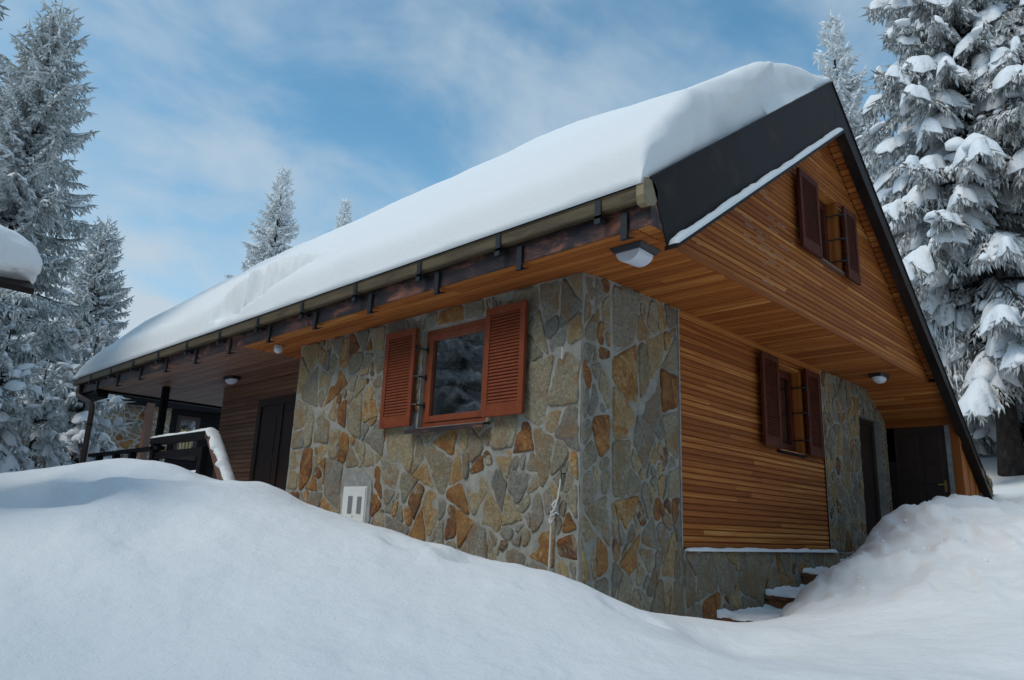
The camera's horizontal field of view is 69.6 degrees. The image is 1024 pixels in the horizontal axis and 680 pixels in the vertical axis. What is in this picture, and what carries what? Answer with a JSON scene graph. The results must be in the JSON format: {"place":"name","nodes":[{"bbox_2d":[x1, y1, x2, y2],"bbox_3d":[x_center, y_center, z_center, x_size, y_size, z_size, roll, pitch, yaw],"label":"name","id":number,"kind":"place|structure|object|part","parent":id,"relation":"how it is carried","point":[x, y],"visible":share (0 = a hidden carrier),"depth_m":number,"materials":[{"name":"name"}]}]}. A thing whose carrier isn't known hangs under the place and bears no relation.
{"place":"outdoors","nodes":[
{"label":"outdoors","id":0,"kind":"place"},
{"bbox_2d":[0,0,1009,359],"label":"sky","id":1,"kind":"structure","parent":0,"point":[199,105],"materials":[{"name":"blue"}]},
{"bbox_2d":[0,443,1023,679],"bbox_3d":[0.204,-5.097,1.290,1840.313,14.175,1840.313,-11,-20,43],"label":"snow ground","id":2,"kind":"structure","parent":0,"point":[124,569],"depth_m":4.76,"materials":[{"name":"white snow"}]},
{"bbox_2d":[0,277,34,294],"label":"roadside cabin","id":3,"kind":"object","parent":2,"relation":"on","point":[23,286],"visible":0.4,"depth_m":5.82,"materials":[{"name":"black wood"}]},
{"bbox_2d":[0,225,42,283],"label":"cabin roof snow","id":4,"kind":"structure","parent":3,"relation":"on","point":[20,258],"depth_m":5.87,"materials":[{"name":"white snow"}]},
{"bbox_2d":[0,0,39,428],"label":"spruce tree","id":5,"kind":"object","parent":2,"relation":"on","point":[12,309],"visible":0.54,"depth_m":12.62,"materials":[{"name":"white plant"}]},
{"bbox_2d":[0,316,50,472],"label":"spruce tree","id":6,"kind":"object","parent":2,"relation":"on","point":[13,380],"visible":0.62,"depth_m":12.95,"materials":[{"name":"white plant"}]},
{"bbox_2d":[2,356,76,467],"bbox_3d":[-9.542,2.312,14.490,2.245,4.176,2.307,-1,-15,14],"label":"spruce tree","id":7,"kind":"object","parent":2,"relation":"on","point":[46,444],"visible":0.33,"depth_m":14.70,"materials":[{"name":"white plant"}]},
{"bbox_2d":[0,0,105,458],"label":"spruce tree","id":8,"kind":"object","parent":2,"relation":"on","point":[32,107],"visible":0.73,"depth_m":18.63,"materials":[{"name":"white plant"}]},
{"bbox_2d":[35,319,134,463],"bbox_3d":[-10.143,2.386,16.906,3.393,6.142,3.302,-5,-16,27],"label":"spruce tree","id":9,"kind":"object","parent":2,"relation":"on","point":[99,442],"visible":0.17,"depth_m":16.92,"materials":[{"name":"white plant"}]},
{"bbox_2d":[44,215,134,420],"bbox_3d":[-16.047,1.062,27.425,4.867,12.377,5.321,-1,-15,14],"label":"spruce tree","id":10,"kind":"object","parent":2,"relation":"on","point":[94,284],"visible":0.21,"depth_m":27.89,"materials":[{"name":"white plant"}]},
{"bbox_2d":[87,431,222,480],"bbox_3d":[-5.900,2.292,11.949,6.218,1.389,0.180,-11,-20,43],"label":"terrace railing","id":11,"kind":"object","parent":2,"relation":"on","point":[156,454],"visible":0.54,"depth_m":11.32,"materials":[{"name":"black wood"}]},
{"bbox_2d":[151,427,215,437],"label":"railing snow","id":12,"kind":"structure","parent":11,"relation":"on","point":[198,430],"depth_m":11.18,"materials":[{"name":"white snow"}]},
{"bbox_2d":[205,429,235,480],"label":"railing snow","id":13,"kind":"structure","parent":11,"relation":"on","point":[217,446],"depth_m":10.24,"materials":[{"name":"white snow"}]},
{"bbox_2d":[99,394,220,477],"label":"neighbour house","id":14,"kind":"structure","parent":2,"relation":"on","point":[141,413],"depth_m":24.25,"materials":[{"name":"stone"}]},
{"bbox_2d":[171,415,200,460],"bbox_3d":[-10.981,3.303,24.822,0.072,1.450,0.770,-11,-20,43],"label":"window","id":15,"kind":"structure","parent":14,"relation":"in","point":[184,423],"depth_m":24.84,"materials":[{"name":"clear glass"}]},
{"bbox_2d":[225,165,301,278],"bbox_3d":[-10.372,-2.662,31.454,5.113,10.894,5.479,-1,-14,11],"label":"spruce tree","id":16,"kind":"object","parent":2,"relation":"on","point":[267,246],"visible":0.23,"depth_m":31.99,"materials":[{"name":"white plant"}]},
{"bbox_2d":[327,198,354,231],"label":"spruce tree","id":17,"kind":"object","parent":2,"relation":"on","point":[344,211],"visible":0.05,"depth_m":44.64,"materials":[{"name":"white plant"}]},
{"bbox_2d":[73,81,993,619],"bbox_3d":[-0.519,1.233,13.157,13.585,6.568,9.608,-11,-20,43],"label":"chalet","id":18,"kind":"object","parent":2,"relation":"on","point":[711,385],"visible":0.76,"depth_m":7.59,"materials":[{"name":"stone"}]},
{"bbox_2d":[223,375,240,383],"bbox_3d":[-4.573,0.664,12.014,0.328,0.119,0.209,-11,-20,43],"label":"ceiling lamp","id":19,"kind":"object","parent":18,"relation":"attached to","point":[230,379],"visible":1,"depth_m":11.93,"materials":[{"name":"white glass"}]},
{"bbox_2d":[249,393,296,490],"bbox_3d":[-3.492,2.148,11.166,2.020,2.670,0.062,-11,-20,43],"label":"door","id":20,"kind":"structure","parent":18,"relation":"in","point":[275,416],"depth_m":11.57,"materials":[{"name":"brown wood"}]},
{"bbox_2d":[274,345,282,353],"bbox_3d":[-3.069,0.125,9.670,0.122,0.108,0.119,-11,-20,43],"label":"motion sensor","id":21,"kind":"object","parent":18,"relation":"attached to","point":[278,349],"visible":1,"depth_m":9.63,"materials":[{"name":"white plastic"}]},
{"bbox_2d":[339,470,372,523],"bbox_3d":[-1.738,2.013,8.070,0.590,1.165,0.074,-11,-20,43],"label":"meter cupboard","id":22,"kind":"object","parent":18,"relation":"attached to","point":[356,499],"visible":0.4,"depth_m":8.09,"materials":[{"name":"white concrete"}]},
{"bbox_2d":[347,496,352,513],"bbox_3d":[-1.790,1.822,8.139,0.085,0.190,0.009,-11,-20,43],"label":"inspection window","id":23,"kind":"structure","parent":22,"relation":"in","point":[349,507],"depth_m":8.13,"materials":[{"name":"grey glass"}]},
{"bbox_3d":[-1.747,2.027,8.056,0.450,0.835,0.031,-11,-20,43],"label":"cupboard door","id":24,"kind":"part","parent":22,"relation":"part of","materials":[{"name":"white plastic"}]},
{"bbox_2d":[356,497,361,513],"bbox_3d":[-1.665,1.799,8.019,0.085,0.185,0.009,-11,-20,43],"label":"inspection window","id":25,"kind":"structure","parent":22,"relation":"in","point":[359,499],"depth_m":8.01,"materials":[{"name":"grey glass"}]},
{"bbox_2d":[72,61,830,379],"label":"roof snow","id":26,"kind":"structure","parent":18,"relation":"on","point":[580,162],"depth_m":7.43,"materials":[{"name":"white snow"}]},
{"bbox_2d":[379,300,527,433],"bbox_3d":[-0.597,0.354,7.423,2.155,1.145,0.215,-11,-20,43],"label":"window","id":27,"kind":"structure","parent":18,"relation":"in","point":[475,371],"depth_m":7.41,"materials":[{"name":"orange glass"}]},
{"bbox_2d":[610,240,660,266],"bbox_3d":[0.983,-0.661,5.879,0.306,0.128,0.277,-11,-20,43],"label":"ceiling lamp","id":28,"kind":"object","parent":18,"relation":"attached to","point":[640,253],"visible":1,"depth_m":5.81,"materials":[{"name":"white glass"}]},
{"bbox_2d":[669,128,843,244],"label":"verge snow","id":29,"kind":"structure","parent":18,"relation":"on","point":[680,236],"depth_m":6.47,"materials":[{"name":"white snow"}]},
{"bbox_2d":[684,547,837,552],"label":"ledge snow","id":30,"kind":"structure","parent":18,"relation":"on","point":[745,549],"depth_m":7.68,"materials":[{"name":"white snow"}]},
{"bbox_2d":[759,351,823,457],"bbox_3d":[3.325,0.839,8.974,0.256,1.110,1.610,-11,-20,43],"label":"window","id":31,"kind":"structure","parent":18,"relation":"in","point":[780,384],"depth_m":9.15,"materials":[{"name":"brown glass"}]},
{"bbox_2d":[796,167,860,285],"bbox_3d":[3.498,-1.258,8.361,0.266,0.965,1.620,-11,-20,43],"label":"window","id":32,"kind":"structure","parent":18,"relation":"in","point":[817,210],"depth_m":8.54,"materials":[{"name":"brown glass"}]},
{"bbox_2d":[859,418,880,536],"bbox_3d":[5.152,2.226,10.720,0.070,2.170,0.900,-11,-20,43],"label":"door","id":33,"kind":"structure","parent":18,"relation":"in","point":[866,431],"depth_m":10.92,"materials":[{"name":"brown wood"}]},
{"bbox_2d":[868,372,889,383],"bbox_3d":[4.973,0.530,9.975,0.209,0.119,0.328,-11,-20,43],"label":"ceiling lamp","id":34,"kind":"object","parent":18,"relation":"attached to","point":[879,377],"visible":1,"depth_m":9.89,"materials":[{"name":"white glass"}]},
{"bbox_2d":[893,425,950,505],"bbox_3d":[6.050,2.318,10.801,0.700,2.100,0.120,-11,-20,43],"label":"door","id":35,"kind":"structure","parent":18,"relation":"in","point":[921,454],"depth_m":10.93,"materials":[{"name":"brown wood"}]},
{"bbox_2d":[548,479,560,570],"bbox_3d":[0.330,1.711,6.003,0.120,1.181,0.060,-11,-20,43],"label":"wooden stick","id":36,"kind":"object","parent":2,"relation":"on","point":[552,518],"visible":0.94,"depth_m":6.07,"materials":[{"name":"wood"}]},
{"bbox_2d":[717,561,841,621],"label":"entrance steps","id":37,"kind":"structure","parent":2,"relation":"on","point":[778,602],"depth_m":7.69,"materials":[{"name":"stone"}]},
{"bbox_2d":[717,556,849,621],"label":"step snow","id":38,"kind":"structure","parent":37,"relation":"on","point":[765,612],"depth_m":7.48,"materials":[{"name":"white snow"}]},
{"bbox_2d":[812,9,897,187],"bbox_3d":[10.463,-4.882,22.800,6.027,11.984,5.624,7,-15,-18],"label":"spruce tree","id":39,"kind":"object","parent":2,"relation":"on","point":[848,86],"visible":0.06,"depth_m":23.01,"materials":[{"name":"white plant"}]},
{"bbox_2d":[857,504,988,588],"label":"snow crumbs","id":40,"kind":"object","parent":2,"relation":"on","point":[982,559],"visible":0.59,"depth_m":6.64,"materials":[{"name":"white snow"}]},
{"bbox_2d":[857,0,1023,476],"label":"spruce tree","id":41,"kind":"object","parent":2,"relation":"on","point":[952,201],"visible":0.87,"depth_m":14.00,"materials":[{"name":"white plant"}]},
{"bbox_2d":[956,114,1023,457],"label":"spruce tree","id":42,"kind":"object","parent":2,"relation":"on","point":[987,429],"visible":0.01,"depth_m":14.99,"materials":[{"name":"white plant"}]}
]}

